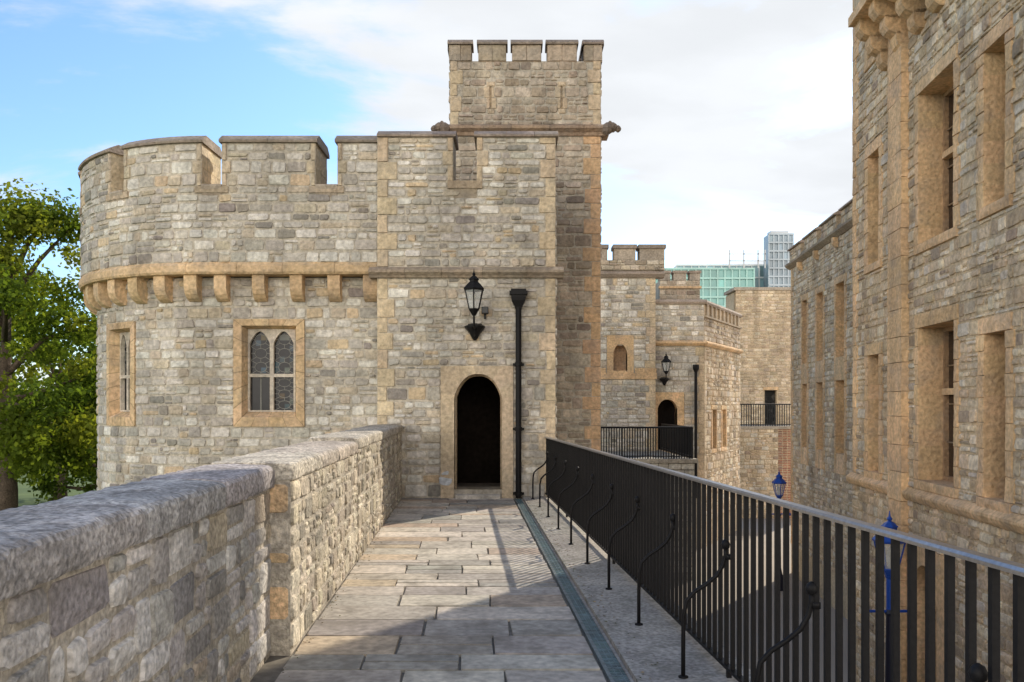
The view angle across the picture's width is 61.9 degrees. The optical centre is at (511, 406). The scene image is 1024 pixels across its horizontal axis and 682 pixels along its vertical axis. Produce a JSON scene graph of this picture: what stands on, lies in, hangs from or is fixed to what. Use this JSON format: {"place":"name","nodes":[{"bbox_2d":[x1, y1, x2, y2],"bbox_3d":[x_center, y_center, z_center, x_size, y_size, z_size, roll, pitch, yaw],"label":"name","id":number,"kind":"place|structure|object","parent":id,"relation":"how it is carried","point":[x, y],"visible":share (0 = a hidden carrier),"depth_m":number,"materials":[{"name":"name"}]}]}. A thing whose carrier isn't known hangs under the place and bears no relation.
{"place":"outdoors","nodes":[
{"label":"outdoors","id":0,"kind":"place"},
{"bbox_2d":[0,0,852,387],"label":"sky","id":1,"kind":"structure","parent":0,"point":[734,117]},
{"bbox_2d":[17,464,847,681],"bbox_3d":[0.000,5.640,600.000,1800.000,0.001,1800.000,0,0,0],"label":"ground","id":2,"kind":"structure","parent":0,"point":[25,497],"depth_m":23.82,"materials":[{"name":"grey stone"}]},
{"bbox_2d":[15,374,51,450],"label":"distant trees","id":3,"kind":"object","parent":2,"relation":"on","point":[47,379],"depth_m":77.88,"materials":[{"name":"green plant"}]},
{"bbox_2d":[0,267,95,450],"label":"broadleaf tree","id":4,"kind":"object","parent":2,"relation":"on","point":[31,370],"visible":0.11,"depth_m":37.19,"materials":[{"name":"green plant"}]},
{"bbox_2d":[0,178,97,510],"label":"broadleaf tree","id":5,"kind":"object","parent":2,"relation":"on","point":[35,218],"visible":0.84,"depth_m":29.81,"materials":[{"name":"green plant"}]},
{"bbox_2d":[13,338,96,500],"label":"broadleaf tree","id":6,"kind":"object","parent":2,"relation":"on","point":[51,376],"visible":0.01,"depth_m":49.74,"materials":[{"name":"green plant"}]},
{"bbox_2d":[18,384,97,503],"bbox_3d":[-16.150,2.081,33.855,5.836,7.375,6.205,0,0,0],"label":"broadleaf tree","id":7,"kind":"object","parent":2,"relation":"on","point":[48,487],"visible":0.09,"depth_m":33.02,"materials":[{"name":"green plant"}]},
{"bbox_2d":[36,345,97,493],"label":"broadleaf tree","id":8,"kind":"object","parent":2,"relation":"on","point":[81,478],"visible":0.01,"depth_m":43.33,"materials":[{"name":"green plant"}]},
{"bbox_2d":[0,489,271,681],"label":"stone parapet wall","id":9,"kind":"structure","parent":2,"relation":"on","point":[189,602],"depth_m":3.60,"materials":[{"name":"grey stone"}]},
{"bbox_2d":[0,464,274,600],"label":"coping","id":10,"kind":"object","parent":9,"relation":"on","point":[46,542],"visible":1,"depth_m":3.21,"materials":[{"name":"grey stone"}]},
{"bbox_2d":[270,453,357,655],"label":"stone parapet wall","id":11,"kind":"structure","parent":2,"relation":"on","point":[313,537],"depth_m":6.27,"materials":[{"name":"grey stone"}]},
{"bbox_2d":[210,441,357,479],"bbox_3d":[-1.830,0.426,7.378,0.586,0.134,3.475,0,0,-3],"label":"coping","id":12,"kind":"object","parent":11,"relation":"on","point":[294,461],"visible":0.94,"depth_m":6.46,"materials":[{"name":"grey stone"}]},
{"bbox_2d":[78,131,563,498],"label":"round stone tower","id":13,"kind":"structure","parent":2,"relation":"on","point":[270,292],"depth_m":15.35,"materials":[{"name":"beige stone"}]},
{"bbox_2d":[125,342,126,409],"bbox_3d":[-7.352,-0.665,16.497,0.590,1.530,0.015,0,0,36],"label":"window glass","id":14,"kind":"structure","parent":13,"relation":"in","point":[125,342],"depth_m":16.62,"materials":[{"name":"grey glass"}]},
{"bbox_2d":[251,330,295,409],"bbox_3d":[-4.450,-0.665,15.879,0.880,1.530,0.002,0,0,0],"label":"window glass","id":15,"kind":"structure","parent":13,"relation":"in","point":[260,339],"depth_m":15.88,"materials":[{"name":"grey glass"}]},
{"bbox_2d":[464,270,484,340],"bbox_3d":[-0.660,-1.782,14.976,0.370,1.221,0.747,0,0,0],"label":"wall lantern","id":16,"kind":"object","parent":13,"relation":"attached to","point":[474,329],"depth_m":14.78,"materials":[{"name":"black metal"}]},
{"bbox_2d":[482,307,487,318],"bbox_3d":[-0.480,-1.665,15.182,0.120,0.210,0.135,0,0,0],"label":"wall floodlight","id":17,"kind":"object","parent":13,"relation":"attached to","point":[484,310],"depth_m":15.12,"materials":[{"name":"black metal"}]},
{"bbox_2d":[509,288,527,497],"bbox_3d":[0.115,-0.230,15.135,0.320,3.700,0.210,0,0,0],"label":"drainpipe","id":18,"kind":"object","parent":13,"relation":"attached to","point":[518,296],"visible":1,"depth_m":15.10,"materials":[{"name":"black metal"}]},
{"bbox_2d":[357,432,402,561],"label":"stone parapet wall","id":19,"kind":"structure","parent":2,"relation":"on","point":[379,483],"depth_m":10.96,"materials":[{"name":"grey stone"}]},
{"bbox_2d":[307,424,402,448],"bbox_3d":[-2.071,0.383,12.168,0.581,0.139,6.179,0,0,-3],"label":"coping","id":20,"kind":"object","parent":19,"relation":"on","point":[363,436],"visible":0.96,"depth_m":10.43,"materials":[{"name":"beige stone"}]},
{"bbox_2d":[250,498,608,681],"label":"walkway paving","id":21,"kind":"structure","parent":2,"relation":"on","point":[451,590],"depth_m":6.76,"materials":[{"name":"grey stone"}]},
{"bbox_2d":[282,498,657,677],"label":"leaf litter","id":22,"kind":"object","parent":21,"relation":"on","point":[561,551],"visible":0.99,"depth_m":7.31,"materials":[{"name":"brown plant"}]},
{"bbox_2d":[514,498,633,681],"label":"drain grate","id":23,"kind":"object","parent":21,"relation":"on","point":[613,667],"visible":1,"depth_m":6.81,"materials":[{"name":"metal"}]},
{"bbox_2d":[522,497,750,681],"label":"kerb ledge","id":24,"kind":"object","parent":21,"relation":"on","point":[657,636],"visible":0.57,"depth_m":6.50,"materials":[{"name":"concrete"}]},
{"bbox_2d":[531,436,1023,681],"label":"iron railing","id":25,"kind":"object","parent":24,"relation":"on","point":[616,508],"visible":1,"depth_m":4.51,"materials":[{"name":"black metal"}]},
{"bbox_2d":[431,40,620,450],"bbox_3d":[0.285,-0.945,18.970,3.890,13.170,3.400,0,0,0],"label":"square stair turret","id":26,"kind":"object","parent":2,"relation":"on","point":[526,88],"visible":0.38,"depth_m":17.48,"materials":[{"name":"beige stone"}]},
{"bbox_2d":[604,451,697,579],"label":"walkway wall","id":27,"kind":"structure","parent":2,"relation":"on","point":[685,465],"depth_m":27.78,"materials":[{"name":"grey stone"}]},
{"bbox_2d":[601,427,691,458],"bbox_3d":[3.896,1.185,27.950,4.041,1.050,0.060,0,0,0],"label":"iron railing","id":28,"kind":"object","parent":27,"relation":"on","point":[658,456],"visible":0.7,"depth_m":27.93,"materials":[{"name":"black metal"}]},
{"bbox_2d":[661,423,692,458],"bbox_3d":[5.900,1.185,30.770,0.060,1.050,5.691,0,0,0],"label":"iron railing","id":29,"kind":"object","parent":27,"relation":"on","point":[691,437],"visible":0.62,"depth_m":30.16,"materials":[{"name":"black metal"}]},
{"bbox_2d":[601,244,742,547],"bbox_3d":[6.316,-0.360,36.477,8.636,12.000,5.993,0,0,0],"label":"stone gatehouse","id":30,"kind":"object","parent":2,"relation":"on","point":[648,322],"visible":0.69,"depth_m":33.97,"materials":[{"name":"stone"}]},
{"bbox_2d":[660,354,670,385],"bbox_3d":[6.050,-1.484,33.678,0.396,1.308,0.800,0,0,0],"label":"wall lantern","id":31,"kind":"object","parent":30,"relation":"attached to","point":[664,380],"depth_m":33.49,"materials":[{"name":"black metal"}]},
{"bbox_2d":[658,400,674,449],"bbox_3d":[6.200,0.690,34.475,1.000,2.100,0.050,0,0,0],"label":"gatehouse door","id":32,"kind":"structure","parent":30,"relation":"in","point":[666,409],"depth_m":34.45,"materials":[{"name":"paint"}]},
{"bbox_2d":[693,364,698,497],"bbox_3d":[7.300,0.990,33.880,0.260,5.300,0.247,0,0,0],"label":"drainpipe","id":33,"kind":"object","parent":30,"relation":"attached to","point":[695,367],"visible":0.89,"depth_m":33.83,"materials":[{"name":"black metal"}]},
{"bbox_2d":[656,231,793,307],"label":"office building","id":34,"kind":"structure","parent":2,"relation":"on","point":[717,281],"depth_m":151.65,"materials":[{"name":"teal glass"}]},
{"bbox_2d":[724,287,790,423],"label":"brick bastion","id":35,"kind":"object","parent":2,"relation":"on","point":[765,347],"visible":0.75,"depth_m":49.99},
{"bbox_2d":[740,425,790,517],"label":"terrace wall","id":36,"kind":"structure","parent":2,"relation":"on","point":[765,455],"depth_m":42.99,"materials":[{"name":"beige stone"}]},
{"bbox_2d":[740,404,790,425],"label":"iron railing","id":37,"kind":"object","parent":36,"relation":"on","point":[765,424],"visible":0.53,"depth_m":43.18,"materials":[{"name":"black metal"}]},
{"bbox_2d":[772,472,790,590],"bbox_3d":[8.200,3.790,26.200,0.665,3.700,0.395,0,0,29],"label":"lamp post","id":38,"kind":"object","parent":2,"relation":"on","point":[778,479],"visible":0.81,"depth_m":26.14,"materials":[{"name":"metal"}]},
{"bbox_2d":[785,198,852,619],"bbox_3d":[12.092,0.120,23.009,7.815,11.040,12.109,0,0,0],"label":"wing masonry","id":39,"kind":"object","parent":2,"relation":"on","point":[819,265],"visible":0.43,"depth_m":24.80,"materials":[{"name":"beige stone"}]},
{"bbox_2d":[870,511,906,681],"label":"lamp post","id":40,"kind":"object","parent":2,"relation":"on","point":[888,523],"visible":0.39,"depth_m":13.86,"materials":[{"name":"metal"}]},
{"bbox_2d":[846,0,1023,681],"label":"projecting tower masonry","id":41,"kind":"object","parent":2,"relation":"on","point":[921,279],"visible":0.88,"depth_m":13.19,"materials":[{"name":"beige stone"}]},
{"bbox_2d":[942,85,953,481],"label":"window frames","id":42,"kind":"structure","parent":41,"relation":"in","point":[947,155],"depth_m":13.65,"materials":[{"name":"beige stone"}]},
{"bbox_2d":[949,93,953,476],"bbox_3d":[6.790,-1.460,11.233,0.050,14.200,9.992,0,0,5],"label":"window glass","id":43,"kind":"object","parent":41,"relation":"attached to","point":[951,359],"depth_m":13.55,"materials":[{"name":"black glass"}]}
]}

